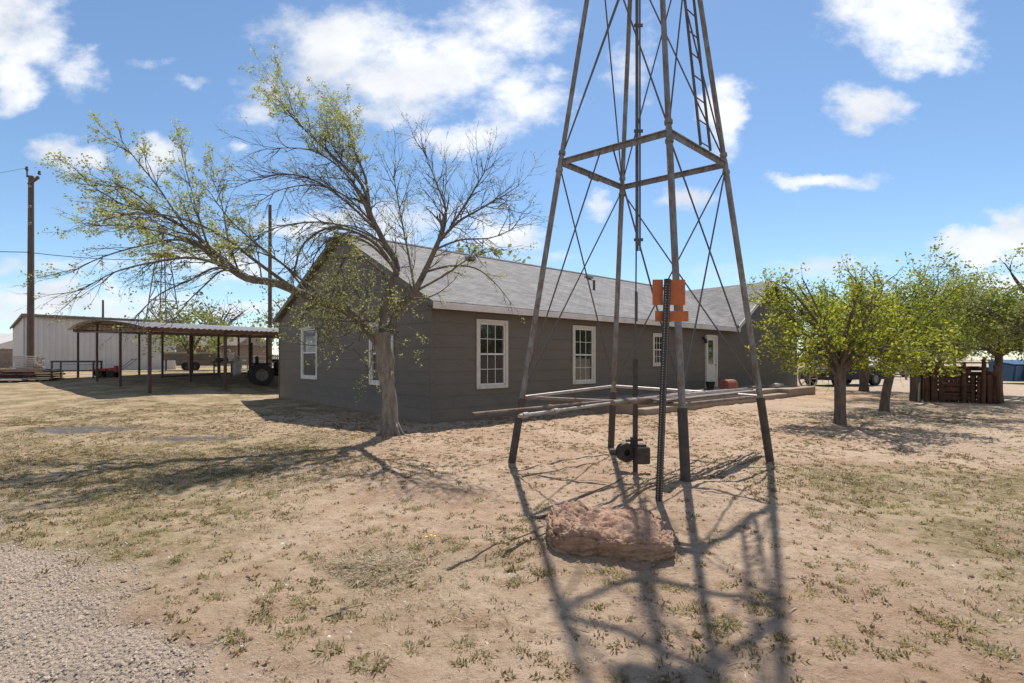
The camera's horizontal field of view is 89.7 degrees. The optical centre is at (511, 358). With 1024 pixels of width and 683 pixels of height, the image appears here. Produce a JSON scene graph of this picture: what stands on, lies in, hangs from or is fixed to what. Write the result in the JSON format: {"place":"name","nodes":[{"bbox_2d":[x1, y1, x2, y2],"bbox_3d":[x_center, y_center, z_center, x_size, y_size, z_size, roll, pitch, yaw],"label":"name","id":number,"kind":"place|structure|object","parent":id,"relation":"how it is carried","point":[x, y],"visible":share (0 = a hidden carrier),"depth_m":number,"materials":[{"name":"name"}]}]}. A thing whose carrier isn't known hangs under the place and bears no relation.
{"place":"outdoors","nodes":[
{"label":"outdoors","id":0,"kind":"place"},
{"bbox_2d":[0,518,266,682],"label":"gravel","id":1,"kind":"structure","parent":0,"point":[84,654],"depth_m":2.84,"materials":[{"name":"grey gravel"}]},
{"bbox_2d":[0,360,1023,682],"bbox_3d":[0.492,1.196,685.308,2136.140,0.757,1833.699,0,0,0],"label":"ground","id":2,"kind":"structure","parent":0,"point":[952,660],"depth_m":4.08,"materials":[{"name":"brown soil"}]},
{"bbox_2d":[0,348,12,368],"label":"fence","id":3,"kind":"object","parent":2,"relation":"on","point":[4,356],"visible":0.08,"depth_m":43.93,"materials":[{"name":"wood"}]},
{"bbox_2d":[0,333,12,343],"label":"house","id":4,"kind":"structure","parent":2,"relation":"on","point":[5,337],"depth_m":72.32,"materials":[{"name":"white glass"}]},
{"bbox_2d":[0,340,12,366],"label":"house","id":5,"kind":"structure","parent":2,"relation":"on","point":[7,345],"depth_m":53.82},
{"bbox_2d":[0,379,24,382],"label":"lumber pile","id":6,"kind":"object","parent":2,"relation":"on","point":[14,380],"visible":1,"depth_m":23.43,"materials":[{"name":"grey wood"}]},
{"bbox_2d":[0,375,36,377],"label":"lumber pile","id":7,"kind":"object","parent":2,"relation":"on","point":[17,377],"visible":0.2,"depth_m":24.47,"materials":[{"name":"brown wood"}]},
{"bbox_2d":[10,356,45,368],"bbox_3d":[-24.252,0.180,25.797,1.226,0.660,0.705,0,0,-3],"label":"lumber pile","id":8,"kind":"object","parent":2,"relation":"on","point":[28,363],"visible":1,"depth_m":25.50,"materials":[{"name":"beige wood"}]},
{"bbox_2d":[25,166,40,357],"bbox_3d":[-25.464,-4.418,27.462,0.822,11.607,0.404,0,0,0],"label":"utility pole","id":9,"kind":"object","parent":2,"relation":"on","point":[30,299],"visible":0.96,"depth_m":27.39,"materials":[{"name":"wood"}]},
{"bbox_2d":[28,246,268,259],"bbox_3d":[-22.236,-7.211,33.652,0.038,3.137,14.452,0,0,28],"label":"power line","id":10,"kind":"object","parent":9,"relation":"attached to","point":[111,259],"visible":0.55,"depth_m":29.93,"materials":[{"name":"rubber"}]},
{"bbox_2d":[0,369,65,380],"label":"lumber pile","id":11,"kind":"object","parent":2,"relation":"on","point":[55,375],"visible":0.97,"depth_m":23.97,"materials":[{"name":"wood"}]},
{"bbox_2d":[50,361,102,377],"bbox_3d":[-21.961,0.515,26.000,2.025,0.865,0.668,0,0,-7],"label":"steel rack","id":12,"kind":"object","parent":2,"relation":"on","point":[92,364],"visible":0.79,"depth_m":25.79,"materials":[{"name":"metal"}]},
{"bbox_2d":[10,313,175,370],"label":"metal shed","id":13,"kind":"structure","parent":2,"relation":"on","point":[56,341],"depth_m":36.25,"materials":[{"name":"metal"}]},
{"bbox_2d":[102,300,103,316],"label":"utility pole","id":14,"kind":"object","parent":2,"relation":"on","point":[102,308],"visible":0.21,"depth_m":61.93,"materials":[{"name":"brown wood"}]},
{"bbox_2d":[94,359,136,377],"bbox_3d":[-20.160,0.465,26.200,1.945,0.945,0.530,0,0,0],"label":"tiller","id":15,"kind":"object","parent":2,"relation":"on","point":[109,372],"visible":0.85,"depth_m":26.03,"materials":[{"name":"metal"}]},
{"bbox_2d":[146,227,185,361],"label":"windmill","id":16,"kind":"object","parent":2,"relation":"on","point":[164,278],"visible":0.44,"depth_m":57.94},
{"bbox_2d":[124,298,208,343],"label":"tree","id":17,"kind":"object","parent":2,"relation":"on","point":[165,312],"visible":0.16,"depth_m":51.68,"materials":[{"name":"green plant"}]},
{"bbox_2d":[67,320,278,392],"bbox_3d":[-14.293,-0.023,26.779,12.400,3.484,11.550,0,0,40],"label":"carport","id":18,"kind":"object","parent":2,"relation":"on","point":[102,326],"visible":0.69,"depth_m":22.86,"materials":[{"name":"metal"}]},
{"bbox_2d":[122,296,236,370],"bbox_3d":[-22.635,-1.698,36.490,7.789,5.435,7.292,0,0,0],"label":"tree","id":19,"kind":"object","parent":2,"relation":"on","point":[212,341],"visible":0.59,"depth_m":35.22,"materials":[{"name":"green plant"}]},
{"bbox_2d":[164,352,234,369],"bbox_3d":[-23.095,0.155,37.998,4.200,1.330,2.095,0,0,0],"label":"flatbed trailer","id":20,"kind":"object","parent":2,"relation":"on","point":[181,356],"visible":0.69,"depth_m":37.00,"materials":[{"name":"metal"}]},
{"bbox_2d":[170,291,261,366],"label":"tree","id":21,"kind":"object","parent":2,"relation":"on","point":[236,317],"visible":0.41,"depth_m":54.63,"materials":[{"name":"green plant"}]},
{"bbox_2d":[176,336,265,365],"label":"house","id":22,"kind":"structure","parent":2,"relation":"on","point":[233,346],"depth_m":64.58,"materials":[{"name":"white"}]},
{"bbox_2d":[211,361,233,378],"bbox_3d":[-14.310,0.538,25.500,0.800,0.835,0.650,0,0,0],"label":"work table","id":23,"kind":"object","parent":2,"relation":"on","point":[220,369],"visible":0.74,"depth_m":25.73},
{"bbox_2d":[231,356,240,374],"bbox_3d":[-15.113,0.352,28.200,0.420,1.000,0.400,0,0,0],"label":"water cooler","id":24,"kind":"object","parent":2,"relation":"on","point":[237,366],"visible":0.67,"depth_m":28.02,"materials":[{"name":"grey plastic"}]},
{"bbox_2d":[234,355,247,374],"bbox_3d":[-14.471,0.331,27.500,0.738,1.100,0.039,0,0,0],"label":"wire stand","id":25,"kind":"object","parent":2,"relation":"on","point":[238,363],"visible":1,"depth_m":27.48,"materials":[{"name":"grey metal"}]},
{"bbox_2d":[227,355,278,365],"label":"fence","id":26,"kind":"object","parent":2,"relation":"on","point":[254,360],"visible":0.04,"depth_m":44.76,"materials":[{"name":"white metal"}]},
{"bbox_2d":[247,343,278,385],"bbox_3d":[-10.766,0.251,24.804,3.465,1.995,1.500,0,0,-32],"label":"tractor","id":27,"kind":"object","parent":2,"relation":"on","point":[262,374],"visible":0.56,"depth_m":23.69,"materials":[{"name":"rubber"}]},
{"bbox_2d":[243,294,285,351],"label":"tree","id":28,"kind":"object","parent":2,"relation":"on","point":[260,325],"visible":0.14,"depth_m":46.43,"materials":[{"name":"green plant"}]},
{"bbox_2d":[242,293,287,348],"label":"tree","id":29,"kind":"object","parent":2,"relation":"on","point":[265,313],"visible":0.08,"depth_m":60.69,"materials":[{"name":"green plant"}]},
{"bbox_2d":[268,205,271,367],"bbox_3d":[-18.796,-5.321,40.000,0.317,13.281,0.319,0,0,0],"label":"utility pole","id":30,"kind":"object","parent":2,"relation":"on","point":[270,289],"visible":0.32,"depth_m":39.89,"materials":[{"name":"brown wood"}]},
{"bbox_2d":[13,42,548,436],"bbox_3d":[-3.924,-1.963,8.921,8.598,7.241,5.110,0,0,-14],"label":"tree","id":31,"kind":"object","parent":2,"relation":"on","point":[380,339],"visible":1,"depth_m":8.97,"materials":[{"name":"green plant"}]},
{"bbox_2d":[326,603,369,621],"bbox_3d":[-0.978,1.482,3.019,0.150,0.042,0.268,0,0,31],"label":"fallen branch","id":32,"kind":"object","parent":2,"relation":"on","point":[339,613],"visible":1,"depth_m":3.02,"materials":[{"name":"grey wood"}]},
{"bbox_2d":[216,427,499,460],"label":"leaf litter","id":33,"kind":"object","parent":2,"relation":"on","point":[360,441],"visible":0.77,"depth_m":9.45,"materials":[{"name":"brown plant"}]},
{"bbox_2d":[300,540,459,595],"bbox_3d":[-0.928,1.512,3.729,1.232,0.059,1.096,0,0,0],"label":"grass patch","id":34,"kind":"object","parent":2,"relation":"on","point":[377,558],"visible":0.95,"depth_m":3.71,"materials":[{"name":"beige plant"}]},
{"bbox_2d":[453,236,529,262],"bbox_3d":[-1.188,-2.178,26.657,5.302,7.766,5.654,0,0,0],"label":"tree","id":35,"kind":"object","parent":2,"relation":"on","point":[498,252],"visible":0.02,"depth_m":26.04,"materials":[{"name":"green plant"}]},
{"bbox_2d":[0,399,1023,681],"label":"dry grass","id":36,"kind":"structure","parent":2,"relation":"on","point":[260,465],"depth_m":6.36,"materials":[{"name":"beige plant"}]},
{"bbox_2d":[0,442,1023,682],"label":"weeds","id":37,"kind":"object","parent":2,"relation":"on","point":[999,650],"visible":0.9,"depth_m":3.64,"materials":[{"name":"green plant"}]},
{"bbox_2d":[0,417,1023,682],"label":"dirt clods","id":38,"kind":"object","parent":2,"relation":"on","point":[360,645],"visible":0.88,"depth_m":3.98,"materials":[{"name":"brown soil"}]},
{"bbox_2d":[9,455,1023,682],"bbox_3d":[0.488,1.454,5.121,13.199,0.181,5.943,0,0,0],"label":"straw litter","id":39,"kind":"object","parent":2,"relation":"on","point":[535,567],"visible":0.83,"depth_m":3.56,"materials":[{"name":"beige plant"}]},
{"bbox_2d":[66,455,999,646],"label":"pale stones","id":40,"kind":"object","parent":2,"relation":"on","point":[282,543],"visible":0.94,"depth_m":3.55,"materials":[{"name":"white stone"}]},
{"bbox_2d":[272,232,801,423],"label":"house","id":41,"kind":"structure","parent":2,"relation":"on","point":[472,356],"depth_m":15.34,"materials":[{"name":"shingle"},{"name":"siding"},{"name":"glass"}]},
{"bbox_2d":[301,325,316,379],"bbox_3d":[-6.924,-0.215,17.594,0.097,1.800,1.460,0,0,-42],"label":"window","id":42,"kind":"structure","parent":41,"relation":"in","point":[307,371],"depth_m":17.69,"materials":[{"name":"glass"}]},
{"bbox_2d":[369,320,393,385],"bbox_3d":[-3.478,-0.150,13.712,0.097,1.710,1.340,0,0,-42],"label":"window","id":43,"kind":"structure","parent":41,"relation":"in","point":[374,366],"depth_m":14.09,"materials":[{"name":"glass"}]},
{"bbox_2d":[476,319,507,388],"bbox_3d":[-0.501,-0.125,13.078,1.030,1.740,0.097,0,0,-42],"label":"window","id":44,"kind":"structure","parent":41,"relation":"in","point":[491,335],"depth_m":13.11,"materials":[{"name":"clear glass"}]},
{"bbox_2d":[572,325,595,383],"bbox_3d":[2.154,-0.125,15.435,1.030,1.740,0.097,0,0,-42],"label":"window","id":45,"kind":"structure","parent":41,"relation":"in","point":[583,337],"depth_m":15.49,"materials":[{"name":"clear glass"}]},
{"bbox_2d":[653,333,661,365],"bbox_3d":[5.168,-0.325,18.111,0.790,1.160,0.097,0,0,-42],"label":"window","id":46,"kind":"structure","parent":41,"relation":"in","point":[657,337],"depth_m":18.07,"materials":[{"name":"white glass"}]},
{"bbox_2d":[708,337,715,386],"bbox_3d":[7.949,0.128,20.552,0.720,2.005,0.090,0,0,-42],"label":"door","id":47,"kind":"structure","parent":41,"relation":"in","point":[711,340],"depth_m":20.62,"materials":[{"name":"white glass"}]},
{"bbox_2d":[521,463,590,476],"bbox_3d":[0.617,1.473,6.874,1.212,0.044,0.077,0,0,-33],"label":"fallen branch","id":48,"kind":"object","parent":2,"relation":"on","point":[550,471],"visible":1,"depth_m":6.76,"materials":[{"name":"brown wood"}]},
{"bbox_2d":[537,474,627,518],"bbox_3d":[0.862,1.468,5.653,0.104,0.076,2.094,0,0,34],"label":"fallen branch","id":49,"kind":"object","parent":2,"relation":"on","point":[541,516],"visible":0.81,"depth_m":5.57,"materials":[{"name":"brown wood"}]},
{"bbox_2d":[546,500,674,561],"bbox_3d":[0.773,1.403,4.150,1.015,0.366,0.787,0,4,6],"label":"boulder","id":50,"kind":"object","parent":2,"relation":"on","point":[578,527],"visible":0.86,"depth_m":3.90,"materials":[{"name":"stone"}]},
{"bbox_2d":[610,0,649,471],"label":"well pump","id":51,"kind":"object","parent":2,"relation":"on","point":[635,451],"visible":0.95,"depth_m":6.89,"materials":[{"name":"grey metal"}]},
{"bbox_2d":[508,0,773,481],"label":"windmill tower","id":52,"kind":"structure","parent":2,"relation":"on","point":[670,134],"depth_m":7.39,"materials":[{"name":"grey metal"}]},
{"bbox_2d":[471,389,724,414],"bbox_3d":[1.638,0.484,6.468,0.038,0.085,5.900,0,0,42],"label":"pipe","id":53,"kind":"object","parent":52,"relation":"on","point":[526,408],"visible":0.75,"depth_m":5.02,"materials":[{"name":"grey metal"}]},
{"bbox_2d":[518,389,703,417],"bbox_3d":[1.620,0.501,6.500,0.050,0.073,5.200,0,0,37],"label":"pipe","id":54,"kind":"object","parent":52,"relation":"on","point":[527,414],"visible":0.66,"depth_m":4.94,"materials":[{"name":"grey metal"}]},
{"bbox_2d":[610,388,747,405],"bbox_3d":[2.554,0.496,7.191,0.059,0.103,4.400,0,0,42],"label":"pipe","id":55,"kind":"object","parent":52,"relation":"on","point":[628,401],"visible":0.62,"depth_m":6.01,"materials":[{"name":"grey metal"}]},
{"bbox_2d":[649,388,752,401],"bbox_3d":[2.854,0.499,7.392,0.039,0.077,3.700,0,0,42],"label":"pipe","id":56,"kind":"object","parent":52,"relation":"on","point":[651,400],"visible":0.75,"depth_m":7.20,"materials":[{"name":"grey metal"}]},
{"bbox_2d":[654,390,755,401],"bbox_3d":[2.836,0.505,7.207,0.150,0.069,3.400,0,0,42],"label":"plank","id":57,"kind":"object","parent":52,"relation":"on","point":[674,399],"visible":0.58,"depth_m":6.88,"materials":[{"name":"grey wood"}]},
{"bbox_2d":[652,278,688,501],"bbox_3d":[1.609,0.397,5.197,0.365,2.409,0.105,0,0,0],"label":"marker post","id":58,"kind":"object","parent":2,"relation":"on","point":[674,292],"visible":1,"depth_m":5.17,"materials":[{"name":"metal"}]},
{"bbox_2d":[581,385,814,413],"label":"porch slab","id":59,"kind":"structure","parent":2,"relation":"on","point":[792,391],"depth_m":17.39,"materials":[{"name":"concrete"}]},
{"bbox_2d":[705,382,714,389],"bbox_3d":[7.533,1.013,19.560,0.357,0.300,0.359,0,0,0],"label":"flower pot","id":60,"kind":"object","parent":59,"relation":"on","point":[710,385],"visible":1,"depth_m":19.44,"materials":[{"name":"black plastic"}]},
{"bbox_2d":[638,393,787,415],"bbox_3d":[7.024,1.470,16.969,9.702,0.280,0.360,0,0,-42],"label":"porch step","id":61,"kind":"object","parent":2,"relation":"on","point":[651,410],"visible":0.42,"depth_m":15.79,"materials":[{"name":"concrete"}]},
{"bbox_2d":[798,369,817,385],"bbox_3d":[14.600,0.980,25.400,0.999,0.998,0.165,0,0,-2],"label":"wagon wheel","id":62,"kind":"object","parent":2,"relation":"on","point":[807,379],"visible":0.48,"depth_m":25.39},
{"bbox_2d":[808,370,810,385],"bbox_3d":[14.100,0.950,24.400,0.070,1.100,0.070,0,0,0],"label":"garden post","id":63,"kind":"object","parent":2,"relation":"on","point":[809,379],"visible":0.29,"depth_m":24.36,"materials":[{"name":"wood"}]},
{"bbox_2d":[798,361,884,385],"bbox_3d":[18.862,0.625,29.486,4.680,1.750,1.930,0,0,-20],"label":"parked car","id":64,"kind":"object","parent":2,"relation":"on","point":[876,379],"visible":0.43,"depth_m":28.98,"materials":[{"name":"black metal"}]},
{"bbox_2d":[829,293,877,390],"bbox_3d":[16.434,-0.872,23.851,4.928,5.017,5.398,0,0,26],"label":"tree","id":65,"kind":"object","parent":2,"relation":"on","point":[864,383],"depth_m":23.85,"materials":[{"name":"plant"}]},
{"bbox_2d":[739,253,973,425],"bbox_3d":[7.672,-0.374,11.817,4.532,4.085,4.276,0,0,-18],"label":"tree","id":66,"kind":"object","parent":2,"relation":"on","point":[844,354],"visible":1,"depth_m":11.44,"materials":[{"name":"green plant"}]},
{"bbox_2d":[769,407,1007,438],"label":"leaf litter","id":67,"kind":"object","parent":2,"relation":"on","point":[902,414],"visible":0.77,"depth_m":11.83,"materials":[{"name":"brown plant"}]},
{"bbox_2d":[869,357,909,376],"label":"parked car","id":68,"kind":"object","parent":2,"relation":"on","point":[895,372],"visible":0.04,"depth_m":43.19,"materials":[{"name":"white glass"}]},
{"bbox_2d":[767,233,1023,411],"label":"tree","id":69,"kind":"object","parent":2,"relation":"on","point":[922,325],"visible":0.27,"depth_m":13.64,"materials":[{"name":"green plant"}]},
{"bbox_2d":[811,260,1023,400],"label":"tree","id":70,"kind":"object","parent":2,"relation":"on","point":[913,393],"visible":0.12,"depth_m":17.27,"materials":[{"name":"green plant"}]},
{"bbox_2d":[918,368,920,401],"bbox_3d":[14.450,0.925,18.275,0.050,1.176,0.433,0,0,44],"label":"plank","id":71,"kind":"object","parent":2,"relation":"on","point":[919,390],"visible":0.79,"depth_m":18.19,"materials":[{"name":"grey wood"}]},
{"bbox_2d":[871,362,987,379],"bbox_3d":[29.750,0.850,37.500,15.638,1.300,0.106,0,0,-4],"label":"fence","id":72,"kind":"object","parent":2,"relation":"on","point":[930,363],"visible":0.11,"depth_m":37.53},
{"bbox_2d":[920,358,998,403],"bbox_3d":[15.766,0.671,18.294,1.996,1.663,1.665,0,0,33],"label":"wooden bin","id":73,"kind":"object","parent":2,"relation":"on","point":[936,389],"visible":0.88,"depth_m":17.74,"materials":[{"name":"brown wood"}]},
{"bbox_2d":[908,260,1023,394],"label":"tree","id":74,"kind":"object","parent":2,"relation":"on","point":[997,359],"visible":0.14,"depth_m":19.88,"materials":[{"name":"green plant"}]},
{"bbox_2d":[923,348,1018,365],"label":"tree","id":75,"kind":"object","parent":2,"relation":"on","point":[978,353],"visible":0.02,"depth_m":62.70,"materials":[{"name":"green plant"}]},
{"bbox_2d":[926,243,1023,353],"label":"tree","id":76,"kind":"object","parent":2,"relation":"on","point":[1014,310],"visible":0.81,"depth_m":13.10,"materials":[{"name":"green plant"}]},
{"bbox_2d":[994,375,1002,403],"bbox_3d":[16.195,1.009,17.147,0.251,0.941,0.171,0,0,0],"label":"plank","id":77,"kind":"object","parent":2,"relation":"on","point":[998,388],"visible":1,"depth_m":17.09,"materials":[{"name":"brown wood"}]},
{"bbox_2d":[986,360,1023,381],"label":"dumpster","id":78,"kind":"object","parent":2,"relation":"on","point":[1011,373],"visible":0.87,"depth_m":30.89,"materials":[{"name":"blue metal"}]},
{"bbox_2d":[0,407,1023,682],"bbox_3d":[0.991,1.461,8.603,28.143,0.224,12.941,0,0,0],"label":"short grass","id":79,"kind":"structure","parent":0,"point":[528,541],"depth_m":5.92,"materials":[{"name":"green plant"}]},
{"bbox_2d":[0,0,1023,359],"label":"sky","id":80,"kind":"structure","parent":0,"point":[872,131],"materials":[{"name":"blue"}]},
{"bbox_2d":[719,379,737,388],"bbox_3d":[7.941,0.955,18.920,0.760,0.414,0.414,0,0,-42],"label":"barrel","id":81,"kind":"object","parent":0,"point":[729,384],"visible":0.77,"depth_m":18.73,"materials":[{"name":"red plastic"}]},
{"bbox_2d":[771,383,783,387],"bbox_3d":[10.880,1.067,21.060,0.904,0.190,0.186,0,0,-42],"label":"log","id":82,"kind":"object","parent":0,"point":[775,385],"visible":1,"depth_m":20.83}
]}

